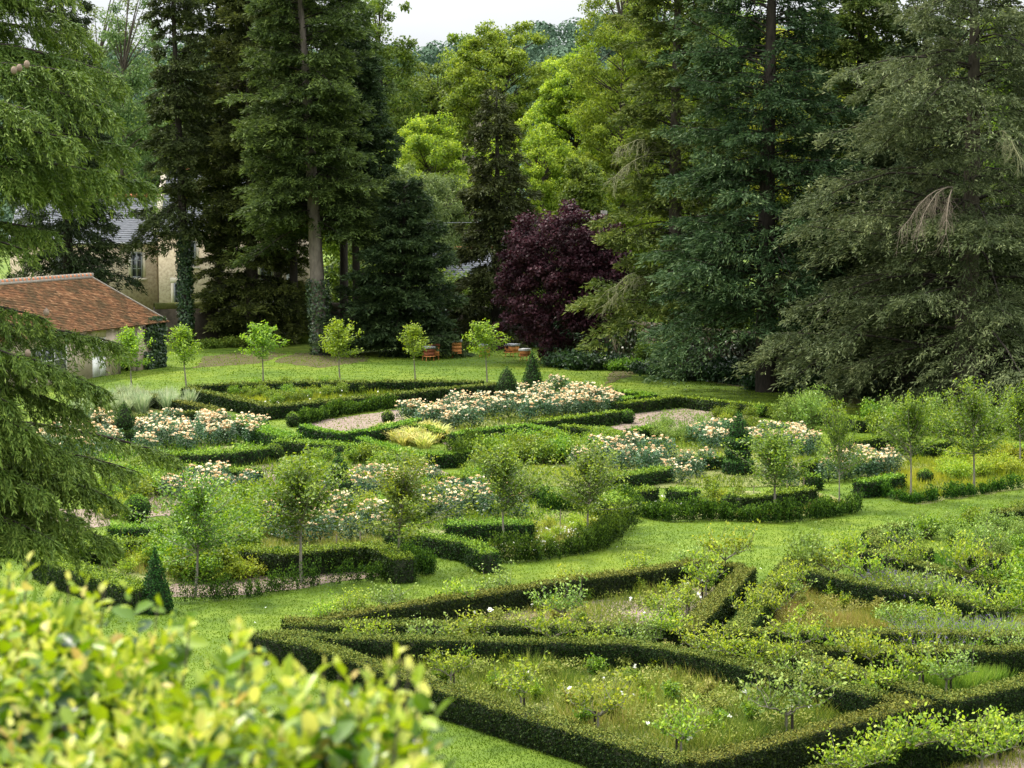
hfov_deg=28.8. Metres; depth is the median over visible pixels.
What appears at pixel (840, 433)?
young tree
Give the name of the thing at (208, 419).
rose bush
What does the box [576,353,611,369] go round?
undergrowth clump
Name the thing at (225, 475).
rose bush
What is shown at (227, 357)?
needle ground
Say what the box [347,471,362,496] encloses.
rose bush
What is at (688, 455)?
rose bush
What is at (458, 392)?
rose bush
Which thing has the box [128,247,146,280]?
window
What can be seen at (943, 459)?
herb clump
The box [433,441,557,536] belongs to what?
young tree
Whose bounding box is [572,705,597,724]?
wild clump
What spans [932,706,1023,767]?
apple tree
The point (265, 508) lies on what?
rose bush
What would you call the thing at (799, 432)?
rose bush
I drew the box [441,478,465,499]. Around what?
rose bush
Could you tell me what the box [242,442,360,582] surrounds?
young tree
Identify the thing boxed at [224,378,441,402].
bedding
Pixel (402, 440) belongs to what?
lily clump
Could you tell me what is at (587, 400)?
rose bush
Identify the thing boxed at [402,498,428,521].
shrub
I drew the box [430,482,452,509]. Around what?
rose bush
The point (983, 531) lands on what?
apple tree
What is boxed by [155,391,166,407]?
sage clump
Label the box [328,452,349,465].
shrub
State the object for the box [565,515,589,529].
bedding plant
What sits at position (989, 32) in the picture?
park tree
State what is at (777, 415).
shrub
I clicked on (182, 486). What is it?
rose bush
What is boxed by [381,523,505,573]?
hedge
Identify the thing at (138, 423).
rose bush
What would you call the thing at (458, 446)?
box edging
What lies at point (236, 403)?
hedge
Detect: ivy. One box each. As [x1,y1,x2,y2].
[143,315,167,369]
[620,357,1021,404]
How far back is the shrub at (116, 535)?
52.05 m
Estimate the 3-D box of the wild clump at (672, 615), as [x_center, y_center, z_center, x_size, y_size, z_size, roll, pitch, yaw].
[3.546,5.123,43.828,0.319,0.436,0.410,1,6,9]
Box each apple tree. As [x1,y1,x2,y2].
[299,589,342,617]
[331,584,371,610]
[332,608,395,636]
[358,578,418,604]
[405,612,471,638]
[413,640,482,684]
[428,576,482,598]
[440,605,493,639]
[463,560,515,590]
[490,651,550,705]
[502,597,588,637]
[523,573,587,616]
[554,564,588,578]
[554,668,638,726]
[574,616,620,641]
[611,608,666,641]
[622,548,659,568]
[628,601,697,633]
[633,584,686,620]
[642,694,708,755]
[662,571,708,614]
[669,540,724,560]
[669,618,743,652]
[674,540,729,597]
[687,618,779,660]
[690,518,762,560]
[719,624,808,666]
[728,577,771,609]
[729,662,846,730]
[751,578,800,623]
[756,603,837,643]
[765,553,815,588]
[771,572,816,597]
[772,649,841,679]
[802,651,858,683]
[806,722,904,767]
[807,538,862,571]
[812,620,887,651]
[823,540,896,577]
[825,523,869,575]
[827,623,895,670]
[827,708,926,767]
[830,647,920,691]
[867,695,972,765]
[874,597,939,628]
[879,516,935,545]
[879,531,939,567]
[880,631,956,683]
[890,560,956,593]
[915,596,985,628]
[922,637,979,691]
[928,530,1001,572]
[932,568,988,600]
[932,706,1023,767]
[945,528,988,564]
[951,704,1023,759]
[956,577,1023,612]
[966,512,1018,549]
[975,552,1018,581]
[987,618,1023,646]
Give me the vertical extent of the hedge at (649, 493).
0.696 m
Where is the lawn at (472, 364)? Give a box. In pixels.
[0,250,1023,767]
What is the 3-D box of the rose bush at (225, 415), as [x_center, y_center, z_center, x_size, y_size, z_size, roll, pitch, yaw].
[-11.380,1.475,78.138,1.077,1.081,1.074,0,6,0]
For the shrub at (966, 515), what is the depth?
56.45 m
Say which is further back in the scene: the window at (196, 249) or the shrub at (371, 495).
the window at (196, 249)
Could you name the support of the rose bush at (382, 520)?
on the soil bed at (170, 582)
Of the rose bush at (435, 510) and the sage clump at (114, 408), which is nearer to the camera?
the rose bush at (435, 510)
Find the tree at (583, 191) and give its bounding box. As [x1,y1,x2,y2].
[554,154,614,264]
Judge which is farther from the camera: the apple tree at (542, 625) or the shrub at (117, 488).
the shrub at (117, 488)
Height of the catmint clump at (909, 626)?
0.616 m
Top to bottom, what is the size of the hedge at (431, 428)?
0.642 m
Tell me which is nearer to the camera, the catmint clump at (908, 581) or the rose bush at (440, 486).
the catmint clump at (908, 581)
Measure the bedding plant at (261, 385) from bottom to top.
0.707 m
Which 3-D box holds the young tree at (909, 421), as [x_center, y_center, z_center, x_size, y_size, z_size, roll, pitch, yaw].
[12.162,1.927,60.889,2.257,3.497,3.063,-6,7,-32]
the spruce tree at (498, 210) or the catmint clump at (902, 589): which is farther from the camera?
the spruce tree at (498, 210)
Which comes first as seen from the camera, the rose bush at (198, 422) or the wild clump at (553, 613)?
the wild clump at (553, 613)
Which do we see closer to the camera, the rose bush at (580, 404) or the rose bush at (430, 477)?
the rose bush at (430, 477)
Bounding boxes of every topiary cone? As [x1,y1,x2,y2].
[112,400,137,443]
[139,546,174,615]
[324,452,355,508]
[495,365,518,402]
[520,351,543,392]
[721,411,754,475]
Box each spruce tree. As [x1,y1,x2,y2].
[2,0,147,295]
[442,86,554,350]
[634,0,900,392]
[724,0,1023,423]
[840,0,999,366]
[923,10,1023,385]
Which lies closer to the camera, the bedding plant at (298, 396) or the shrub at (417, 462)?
the shrub at (417, 462)
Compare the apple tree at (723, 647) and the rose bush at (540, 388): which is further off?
the rose bush at (540, 388)
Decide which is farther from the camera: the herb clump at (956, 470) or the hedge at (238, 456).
the hedge at (238, 456)
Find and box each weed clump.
[195,337,222,348]
[214,334,246,347]
[289,333,309,343]
[462,338,482,349]
[602,360,623,370]
[611,355,646,370]
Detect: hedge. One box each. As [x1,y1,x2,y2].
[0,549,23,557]
[21,551,146,614]
[56,533,172,564]
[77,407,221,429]
[102,517,165,540]
[113,390,228,418]
[163,441,274,468]
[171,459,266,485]
[180,381,498,419]
[186,378,484,395]
[227,624,366,682]
[231,415,306,445]
[236,537,418,583]
[267,435,371,462]
[279,554,745,628]
[281,616,687,648]
[296,417,422,443]
[310,643,699,767]
[321,629,891,715]
[353,435,429,464]
[371,421,446,442]
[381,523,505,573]
[426,447,473,468]
[435,470,471,486]
[440,516,536,542]
[446,422,563,446]
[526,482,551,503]
[527,409,623,428]
[556,423,627,445]
[569,386,659,407]
[584,486,639,521]
[600,463,674,489]
[608,393,779,417]
[617,483,660,502]
[626,423,657,443]
[664,484,700,506]
[672,563,758,651]
[676,452,724,470]
[681,691,941,767]
[717,555,813,651]
[719,623,1023,657]
[733,483,819,509]
[758,643,1023,728]
[772,640,1023,676]
[797,563,1015,624]
[800,458,823,476]
[801,471,825,490]
[802,410,868,432]
[802,715,1014,767]
[816,493,831,514]
[843,546,1015,608]
[845,433,894,451]
[850,472,907,497]
[860,519,935,563]
[909,436,980,458]
[964,548,1023,571]
[990,505,1023,529]
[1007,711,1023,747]
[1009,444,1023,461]
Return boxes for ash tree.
[414,31,495,211]
[438,19,558,267]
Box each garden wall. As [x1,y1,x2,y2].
[153,302,218,342]
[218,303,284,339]
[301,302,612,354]
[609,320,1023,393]
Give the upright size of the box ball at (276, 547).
0.774 m
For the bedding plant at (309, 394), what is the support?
on the soil bed
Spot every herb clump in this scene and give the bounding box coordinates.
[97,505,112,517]
[107,487,128,502]
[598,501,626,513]
[697,490,713,505]
[701,472,716,492]
[706,478,722,502]
[711,486,729,503]
[732,481,746,494]
[933,461,953,475]
[934,453,963,471]
[941,457,976,480]
[943,444,956,457]
[944,446,979,461]
[956,463,977,478]
[967,456,996,477]
[968,454,991,465]
[970,454,1002,471]
[987,438,1007,455]
[989,447,1023,471]
[994,452,1023,475]
[997,438,1023,460]
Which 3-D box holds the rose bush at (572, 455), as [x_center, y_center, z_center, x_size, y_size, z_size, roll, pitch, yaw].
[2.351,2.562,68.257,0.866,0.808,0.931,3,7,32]
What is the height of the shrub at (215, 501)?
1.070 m
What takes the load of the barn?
on the lawn at (472, 364)
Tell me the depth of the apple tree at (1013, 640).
39.82 m
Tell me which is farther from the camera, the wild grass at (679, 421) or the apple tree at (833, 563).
the wild grass at (679, 421)
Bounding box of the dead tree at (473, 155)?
[460,110,489,221]
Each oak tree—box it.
[101,61,197,188]
[158,42,244,182]
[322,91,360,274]
[351,0,431,168]
[383,59,484,196]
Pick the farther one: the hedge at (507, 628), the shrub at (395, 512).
the shrub at (395, 512)
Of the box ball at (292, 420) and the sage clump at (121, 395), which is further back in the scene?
the sage clump at (121, 395)
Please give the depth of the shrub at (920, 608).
43.66 m
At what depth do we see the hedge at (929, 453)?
71.61 m
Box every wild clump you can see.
[422,644,445,668]
[431,665,453,682]
[448,655,464,672]
[455,645,475,661]
[472,658,493,677]
[483,670,500,690]
[491,606,505,619]
[495,648,509,662]
[529,679,544,701]
[531,595,546,611]
[540,660,562,679]
[544,592,560,602]
[550,609,563,619]
[559,688,584,709]
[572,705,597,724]
[573,609,588,622]
[574,605,587,612]
[583,652,609,675]
[584,587,594,600]
[591,670,611,688]
[601,701,621,719]
[614,653,635,670]
[621,666,640,684]
[628,673,648,691]
[630,576,647,590]
[637,685,656,711]
[639,589,655,605]
[647,657,660,669]
[655,678,682,699]
[656,581,671,594]
[666,708,689,727]
[668,609,679,619]
[669,665,686,678]
[681,673,698,691]
[692,570,702,587]
[695,676,717,702]
[700,578,714,591]
[703,711,726,734]
[705,690,728,714]
[707,706,731,723]
[734,700,760,720]
[751,678,768,692]
[795,593,806,603]
[795,603,806,619]
[802,600,817,610]
[814,609,826,621]
[822,580,835,598]
[837,590,851,608]
[868,595,888,609]
[870,609,886,620]
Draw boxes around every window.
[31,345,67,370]
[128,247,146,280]
[170,278,177,301]
[188,238,199,268]
[258,266,273,282]
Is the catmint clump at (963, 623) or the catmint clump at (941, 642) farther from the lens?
the catmint clump at (963, 623)
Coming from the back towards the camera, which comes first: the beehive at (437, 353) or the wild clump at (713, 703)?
the beehive at (437, 353)
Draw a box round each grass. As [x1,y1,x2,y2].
[70,427,256,461]
[115,518,384,579]
[151,454,447,513]
[373,629,845,753]
[403,395,609,431]
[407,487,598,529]
[427,579,718,627]
[514,464,609,485]
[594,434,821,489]
[624,407,731,427]
[735,493,845,515]
[764,567,1023,630]
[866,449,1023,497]
[888,645,1022,691]
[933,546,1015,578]
[937,742,1023,767]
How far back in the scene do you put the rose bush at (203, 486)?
59.10 m
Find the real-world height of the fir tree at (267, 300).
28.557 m
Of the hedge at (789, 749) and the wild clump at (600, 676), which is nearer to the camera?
the hedge at (789, 749)
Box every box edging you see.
[170,556,386,601]
[297,392,398,423]
[385,533,438,574]
[440,425,489,465]
[477,519,609,561]
[535,482,610,509]
[589,497,642,547]
[615,483,863,522]
[872,471,1023,502]
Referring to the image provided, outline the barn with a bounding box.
[0,273,169,390]
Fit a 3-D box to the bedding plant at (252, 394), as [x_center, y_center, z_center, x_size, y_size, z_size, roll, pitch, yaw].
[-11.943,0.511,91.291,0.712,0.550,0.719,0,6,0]
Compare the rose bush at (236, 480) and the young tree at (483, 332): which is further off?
the young tree at (483, 332)
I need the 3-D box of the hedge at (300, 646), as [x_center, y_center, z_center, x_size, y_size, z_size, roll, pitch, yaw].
[-4.058,5.332,40.118,3.742,0.740,1.470,5,7,42]
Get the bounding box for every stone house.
[9,194,158,309]
[156,169,309,302]
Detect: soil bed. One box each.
[26,509,110,534]
[72,435,256,460]
[88,514,382,583]
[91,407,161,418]
[96,459,447,516]
[169,571,375,596]
[300,410,405,431]
[399,399,599,432]
[611,408,762,430]
[659,490,843,518]
[950,747,1023,767]
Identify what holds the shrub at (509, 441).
on the lawn at (472, 364)
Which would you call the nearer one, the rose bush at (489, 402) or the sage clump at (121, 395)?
the rose bush at (489, 402)
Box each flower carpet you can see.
[487,521,591,553]
[646,494,718,515]
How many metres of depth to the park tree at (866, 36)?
186.82 m
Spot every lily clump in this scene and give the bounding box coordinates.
[380,429,410,442]
[390,427,421,435]
[391,432,416,445]
[400,425,423,435]
[403,431,423,437]
[405,433,435,445]
[410,435,434,448]
[413,431,437,442]
[423,417,441,425]
[425,431,446,442]
[430,422,453,429]
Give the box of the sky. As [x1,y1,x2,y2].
[1,0,1023,63]
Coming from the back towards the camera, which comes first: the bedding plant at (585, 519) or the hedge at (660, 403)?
the hedge at (660, 403)
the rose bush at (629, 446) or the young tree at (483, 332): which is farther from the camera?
the young tree at (483, 332)
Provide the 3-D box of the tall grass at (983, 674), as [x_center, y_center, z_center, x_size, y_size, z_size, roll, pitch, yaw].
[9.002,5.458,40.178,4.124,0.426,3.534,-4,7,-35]
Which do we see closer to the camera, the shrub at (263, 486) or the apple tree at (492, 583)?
the apple tree at (492, 583)
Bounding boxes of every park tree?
[605,0,702,291]
[668,0,783,285]
[735,21,850,276]
[781,35,880,200]
[863,37,984,285]
[951,0,1011,267]
[983,23,1023,284]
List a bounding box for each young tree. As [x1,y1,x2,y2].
[111,325,155,383]
[122,467,282,595]
[164,322,203,386]
[234,319,292,379]
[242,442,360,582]
[318,316,363,380]
[335,446,479,550]
[396,321,431,378]
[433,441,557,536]
[461,318,512,381]
[533,437,650,535]
[720,420,823,501]
[807,398,880,500]
[864,390,946,494]
[922,376,1021,486]
[980,380,1023,463]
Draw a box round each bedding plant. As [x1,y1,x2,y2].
[227,384,241,394]
[241,385,255,393]
[245,389,258,397]
[252,381,268,390]
[253,384,269,396]
[262,388,279,400]
[268,392,285,403]
[278,383,293,393]
[279,375,292,381]
[279,390,292,401]
[287,387,298,399]
[291,388,308,400]
[302,389,313,399]
[307,387,317,395]
[317,375,329,380]
[318,384,334,397]
[333,382,349,394]
[355,382,366,392]
[524,518,544,532]
[537,528,553,537]
[538,514,556,529]
[540,528,556,542]
[548,524,567,535]
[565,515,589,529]
[566,512,585,522]
[579,514,603,527]
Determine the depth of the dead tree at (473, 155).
158.85 m
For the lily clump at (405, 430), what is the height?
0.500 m
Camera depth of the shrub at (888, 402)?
79.52 m
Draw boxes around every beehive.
[422,346,435,360]
[428,344,439,359]
[451,339,461,357]
[504,343,519,356]
[519,348,531,359]
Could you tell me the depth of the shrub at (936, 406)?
78.92 m
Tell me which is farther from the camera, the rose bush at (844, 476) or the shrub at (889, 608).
the rose bush at (844, 476)
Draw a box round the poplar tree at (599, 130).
[560,0,669,267]
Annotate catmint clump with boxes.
[849,574,891,590]
[859,568,899,583]
[863,568,919,583]
[864,564,906,580]
[882,571,931,585]
[883,569,917,583]
[886,618,922,628]
[887,621,936,630]
[890,583,925,601]
[890,627,928,646]
[896,632,935,648]
[901,572,943,585]
[904,609,962,629]
[912,583,956,600]
[913,624,963,643]
[918,625,954,647]
[930,635,970,648]
[932,576,977,592]
[933,612,969,629]
[937,617,995,631]
[939,580,974,597]
[955,617,1011,634]
[956,583,997,602]
[957,616,992,628]
[963,623,999,633]
[963,633,991,647]
[980,617,1014,632]
[980,621,1019,634]
[981,613,1023,628]
[997,621,1023,632]
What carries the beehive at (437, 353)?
on the lawn at (472, 364)
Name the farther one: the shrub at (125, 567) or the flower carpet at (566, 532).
the flower carpet at (566, 532)
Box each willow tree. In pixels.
[52,0,157,171]
[74,0,171,193]
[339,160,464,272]
[434,171,488,245]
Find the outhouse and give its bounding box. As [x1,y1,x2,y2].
[433,246,492,294]
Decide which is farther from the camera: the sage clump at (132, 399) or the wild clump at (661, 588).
the sage clump at (132, 399)
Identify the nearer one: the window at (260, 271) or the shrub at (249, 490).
the shrub at (249, 490)
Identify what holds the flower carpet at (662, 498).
on the soil bed at (750, 493)
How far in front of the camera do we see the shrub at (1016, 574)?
45.67 m
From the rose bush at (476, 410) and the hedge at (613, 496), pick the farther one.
the rose bush at (476, 410)
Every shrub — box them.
[0,551,457,767]
[90,537,131,565]
[94,474,120,490]
[100,531,122,542]
[102,483,116,495]
[106,481,132,499]
[110,463,136,475]
[114,553,138,573]
[118,479,156,501]
[120,456,144,469]
[125,548,141,563]
[126,475,155,492]
[130,535,156,555]
[131,545,150,568]
[132,465,159,485]
[134,461,163,473]
[136,534,180,563]
[139,524,185,553]
[146,472,167,495]
[150,539,191,571]
[156,466,179,481]
[159,543,204,581]
[163,525,209,549]
[167,501,218,521]
[184,551,225,584]
[187,539,243,579]
[188,535,233,566]
[206,519,253,550]
[208,484,246,501]
[209,559,234,581]
[211,497,240,518]
[214,508,258,532]
[219,551,239,575]
[220,480,254,494]
[220,536,244,549]
[220,551,255,580]
[221,492,245,504]
[224,497,255,511]
[225,500,264,531]
[230,523,265,546]
[231,484,259,499]
[234,494,270,512]
[237,553,267,577]
[238,477,264,489]
[240,489,269,503]
[253,482,279,494]
[270,464,289,480]
[293,452,319,465]
[298,447,328,461]
[311,456,326,472]
[313,446,335,464]
[317,464,327,481]
[322,457,356,469]
[322,463,330,481]
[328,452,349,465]
[337,496,357,518]
[341,446,360,463]
[348,496,386,523]
[349,488,380,504]
[350,493,384,510]
[353,441,382,463]
[366,448,395,467]
[373,445,398,461]
[378,493,402,517]
[392,460,411,472]
[393,447,419,466]
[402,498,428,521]
[407,454,430,470]
[412,482,438,504]
[422,479,440,494]
[453,462,477,475]
[456,465,478,474]
[460,437,488,459]
[461,459,483,469]
[462,450,493,465]
[467,472,486,486]
[469,465,494,476]
[474,433,507,458]
[486,439,516,457]
[489,432,509,442]
[499,426,527,439]
[503,432,527,443]
[503,440,533,464]
[511,433,544,461]
[512,428,544,440]
[526,435,561,464]
[527,428,556,438]
[542,436,572,463]
[543,427,574,444]
[548,432,575,448]
[562,435,586,445]
[563,438,590,458]
[579,425,612,437]
[581,437,601,453]
[582,431,606,440]
[605,431,625,448]
[631,338,665,360]
[647,421,666,441]
[655,411,676,432]
[657,417,676,434]
[659,426,676,440]
[669,425,683,440]
[677,422,688,432]
[679,428,698,444]
[691,412,710,431]
[710,405,724,417]
[715,412,732,418]
[720,407,736,417]
[724,402,739,410]
[740,406,758,418]
[743,415,752,426]
[744,416,762,427]
[752,403,764,416]
[753,422,766,433]
[766,407,778,419]
[768,390,805,425]
[771,409,784,422]
[778,519,840,571]
[787,389,829,428]
[791,388,822,418]
[792,383,834,409]
[793,390,828,421]
[854,397,882,428]
[859,409,888,434]
[870,390,901,430]
[875,603,898,617]
[883,406,902,433]
[887,413,906,437]
[890,599,908,613]
[896,516,923,537]
[902,506,926,527]
[902,604,926,624]
[911,513,944,539]
[914,595,933,613]
[915,412,932,434]
[916,387,949,432]
[929,409,955,438]
[937,507,963,529]
[939,519,965,545]
[940,403,966,434]
[941,514,971,540]
[956,503,977,524]
[959,505,986,528]
[960,520,990,548]
[963,404,998,437]
[967,508,995,531]
[973,506,1005,532]
[975,386,1000,411]
[983,522,1004,545]
[986,405,1009,433]
[993,537,1017,555]
[993,558,1023,581]
[993,567,1023,609]
[998,511,1019,533]
[999,533,1023,553]
[999,546,1023,570]
[1000,564,1023,589]
[1001,577,1023,617]
[1003,418,1023,439]
[1003,497,1023,507]
[1005,518,1023,544]
[1010,516,1023,535]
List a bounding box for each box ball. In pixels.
[123,493,151,522]
[267,442,284,461]
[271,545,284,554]
[285,411,300,426]
[381,409,394,422]
[621,408,635,423]
[720,492,735,506]
[916,468,934,483]
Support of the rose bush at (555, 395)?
on the soil bed at (490, 420)
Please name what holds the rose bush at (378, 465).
on the soil bed at (169, 513)
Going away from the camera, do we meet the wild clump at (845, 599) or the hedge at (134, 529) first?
the wild clump at (845, 599)
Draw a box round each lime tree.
[379,111,518,245]
[488,115,583,269]
[524,36,633,245]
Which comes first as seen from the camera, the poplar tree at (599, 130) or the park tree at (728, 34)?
the poplar tree at (599, 130)
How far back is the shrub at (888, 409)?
78.65 m
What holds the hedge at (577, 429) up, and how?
on the lawn at (472, 364)
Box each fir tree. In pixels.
[116,0,236,345]
[147,0,258,289]
[186,0,333,347]
[196,0,321,277]
[213,0,413,354]
[237,0,328,343]
[295,24,410,337]
[304,0,402,317]
[311,176,478,358]
[562,0,759,365]
[775,0,947,368]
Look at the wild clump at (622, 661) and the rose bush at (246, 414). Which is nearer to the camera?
the wild clump at (622, 661)
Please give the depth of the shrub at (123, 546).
50.70 m
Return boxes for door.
[92,337,105,376]
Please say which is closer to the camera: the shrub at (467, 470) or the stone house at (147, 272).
the shrub at (467, 470)
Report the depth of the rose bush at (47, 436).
71.82 m
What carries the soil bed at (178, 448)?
on the lawn at (472, 364)
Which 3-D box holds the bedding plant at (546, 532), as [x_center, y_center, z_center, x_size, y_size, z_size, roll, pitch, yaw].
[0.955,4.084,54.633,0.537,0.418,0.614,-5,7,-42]
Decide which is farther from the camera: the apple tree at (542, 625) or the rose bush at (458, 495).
the rose bush at (458, 495)
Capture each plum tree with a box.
[489,199,625,360]
[561,218,633,353]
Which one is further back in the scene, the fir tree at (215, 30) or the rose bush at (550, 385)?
the fir tree at (215, 30)
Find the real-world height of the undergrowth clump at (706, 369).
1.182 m
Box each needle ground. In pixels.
[192,351,285,367]
[275,353,367,367]
[604,370,1000,411]
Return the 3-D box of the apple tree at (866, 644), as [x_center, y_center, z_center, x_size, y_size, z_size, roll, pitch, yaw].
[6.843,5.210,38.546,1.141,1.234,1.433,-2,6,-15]
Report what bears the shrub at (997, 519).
on the lawn at (472, 364)
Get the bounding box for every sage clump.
[68,398,85,412]
[78,400,94,416]
[104,396,118,415]
[114,391,132,409]
[117,398,133,408]
[119,386,135,395]
[123,383,143,392]
[127,391,139,409]
[129,397,139,412]
[130,385,149,392]
[133,393,149,413]
[134,390,152,398]
[134,391,153,410]
[149,388,162,394]
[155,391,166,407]
[157,390,180,410]
[159,387,181,397]
[161,385,182,396]
[178,387,198,401]
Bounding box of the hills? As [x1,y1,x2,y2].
[0,36,1003,248]
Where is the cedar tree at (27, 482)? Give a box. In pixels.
[0,0,186,583]
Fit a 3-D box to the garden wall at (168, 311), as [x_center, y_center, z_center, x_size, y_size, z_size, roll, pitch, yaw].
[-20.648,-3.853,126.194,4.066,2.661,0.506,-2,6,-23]
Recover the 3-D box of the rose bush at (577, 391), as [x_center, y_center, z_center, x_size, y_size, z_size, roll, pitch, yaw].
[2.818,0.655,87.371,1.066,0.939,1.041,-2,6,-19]
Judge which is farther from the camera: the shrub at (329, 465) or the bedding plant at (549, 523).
the shrub at (329, 465)
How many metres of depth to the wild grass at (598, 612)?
45.18 m
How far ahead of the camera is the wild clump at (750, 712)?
35.87 m
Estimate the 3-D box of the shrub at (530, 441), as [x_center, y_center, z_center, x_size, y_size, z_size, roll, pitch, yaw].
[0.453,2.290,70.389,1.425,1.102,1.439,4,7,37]
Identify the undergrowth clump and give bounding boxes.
[537,347,574,367]
[552,348,606,370]
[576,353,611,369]
[604,351,631,360]
[624,359,657,373]
[638,360,680,378]
[666,357,717,369]
[668,366,702,381]
[690,361,729,381]
[701,353,746,366]
[708,362,754,382]
[738,372,781,390]
[786,371,821,388]
[804,367,861,389]
[827,376,884,398]
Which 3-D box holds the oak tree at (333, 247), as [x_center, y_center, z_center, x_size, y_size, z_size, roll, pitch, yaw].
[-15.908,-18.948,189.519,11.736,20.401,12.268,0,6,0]
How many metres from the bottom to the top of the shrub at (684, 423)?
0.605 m
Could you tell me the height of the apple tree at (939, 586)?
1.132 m
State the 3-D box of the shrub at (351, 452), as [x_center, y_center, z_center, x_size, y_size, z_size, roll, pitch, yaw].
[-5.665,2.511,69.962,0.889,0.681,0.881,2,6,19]
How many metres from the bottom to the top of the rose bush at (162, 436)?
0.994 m
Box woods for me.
[0,9,1007,233]
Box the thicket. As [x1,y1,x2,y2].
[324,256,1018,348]
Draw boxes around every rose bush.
[39,433,55,443]
[54,434,82,452]
[76,436,100,455]
[78,422,103,447]
[89,421,105,442]
[90,407,113,427]
[99,425,124,450]
[102,416,117,434]
[132,418,153,434]
[132,431,153,447]
[135,416,153,434]
[135,432,160,448]
[142,420,165,443]
[144,410,165,423]
[146,417,169,434]
[151,423,184,447]
[158,473,180,493]
[160,407,182,421]
[161,475,183,498]
[165,416,188,437]
[166,420,189,443]
[172,422,200,445]
[174,430,197,450]
[175,483,191,503]
[178,464,202,480]
[181,472,205,485]
[182,419,209,441]
[183,477,211,492]
[188,481,213,493]
[194,408,211,429]
[194,463,223,485]
[195,409,218,427]
[195,413,221,437]
[200,424,220,444]
[203,460,230,484]
[206,474,230,490]
[208,408,235,432]
[210,419,233,441]
[212,471,234,489]
[215,419,240,444]
[230,417,248,436]
[231,474,251,484]
[235,411,255,419]
[238,468,260,486]
[241,420,264,442]
[245,413,270,425]
[258,500,280,526]
[259,511,280,534]
[268,511,297,539]
[281,513,320,544]
[307,513,335,539]
[312,506,338,530]
[315,496,346,526]
[323,489,355,518]
[333,512,365,541]
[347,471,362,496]
[349,466,363,487]
[349,502,380,532]
[353,463,379,485]
[355,472,381,497]
[363,475,381,494]
[363,497,388,522]
[366,462,386,474]
[368,512,395,537]
[394,398,424,418]
[401,399,423,418]
[408,467,433,482]
[411,398,426,412]
[413,403,434,418]
[413,485,432,509]
[414,404,440,422]
[417,492,442,517]
[423,463,442,483]
[427,401,450,423]
[429,400,448,419]
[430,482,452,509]
[434,476,459,491]
[436,398,451,411]
[437,410,456,428]
[438,496,466,519]
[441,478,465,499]
[441,487,469,511]
[443,395,455,403]
[444,404,468,425]
[444,409,464,425]
[446,389,467,404]
[449,400,464,411]
[449,402,466,418]
[450,393,473,412]
[452,484,471,506]
[460,482,488,510]
[461,406,485,426]
[463,399,484,416]
[463,474,483,493]
[469,481,490,506]
[470,390,491,403]
[471,474,491,498]
[472,395,489,413]
[474,488,501,516]
[481,396,505,418]
[484,481,516,505]
[488,395,501,409]
[494,389,513,407]
[500,398,517,415]
[503,492,529,516]
[506,390,526,408]
[515,382,528,391]
[515,386,534,404]
[515,398,538,420]
[517,391,539,410]
[521,394,543,416]
[530,380,546,392]
[533,384,549,397]
[534,382,554,393]
[536,390,553,406]
[537,398,557,416]
[542,398,557,413]
[544,390,560,405]
[546,374,564,393]
[549,394,564,411]
[552,396,576,415]
[553,377,569,390]
[557,387,574,394]
[557,393,577,413]
[558,381,579,391]
[559,391,577,409]
[566,384,584,392]
[567,389,583,402]
[567,448,589,464]
[573,392,596,414]
[575,380,595,397]
[575,393,591,413]
[581,385,599,404]
[588,395,608,412]
[588,433,609,449]
[591,443,615,465]
[593,385,611,405]
[597,439,619,460]
[600,389,622,409]
[601,391,624,409]
[604,435,625,448]
[607,445,634,470]
[615,443,637,463]
[620,429,641,449]
[623,432,647,453]
[629,448,652,467]
[634,446,662,469]
[635,435,660,455]
[646,444,667,465]
[649,447,671,465]
[655,434,677,457]
[660,458,679,473]
[670,462,692,483]
[672,449,697,468]
[683,423,703,442]
[686,456,706,477]
[696,422,714,439]
[696,446,719,467]
[698,426,723,449]
[701,419,726,440]
[702,426,724,444]
[708,417,732,436]
[711,428,729,446]
[746,426,768,439]
[749,429,766,447]
[756,420,780,437]
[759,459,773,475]
[767,433,792,453]
[772,421,786,433]
[779,466,798,485]
[784,426,799,450]
[785,421,808,430]
[787,424,806,435]
[792,436,814,455]
[793,426,810,444]
[795,428,823,454]
[796,430,817,448]
[814,458,842,480]
[833,458,857,480]
[838,450,865,477]
[851,446,871,470]
[852,443,869,447]
[855,451,883,477]
[862,450,883,475]
[868,451,898,475]
[876,449,903,472]
[881,445,903,466]
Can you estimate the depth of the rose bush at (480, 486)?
59.21 m

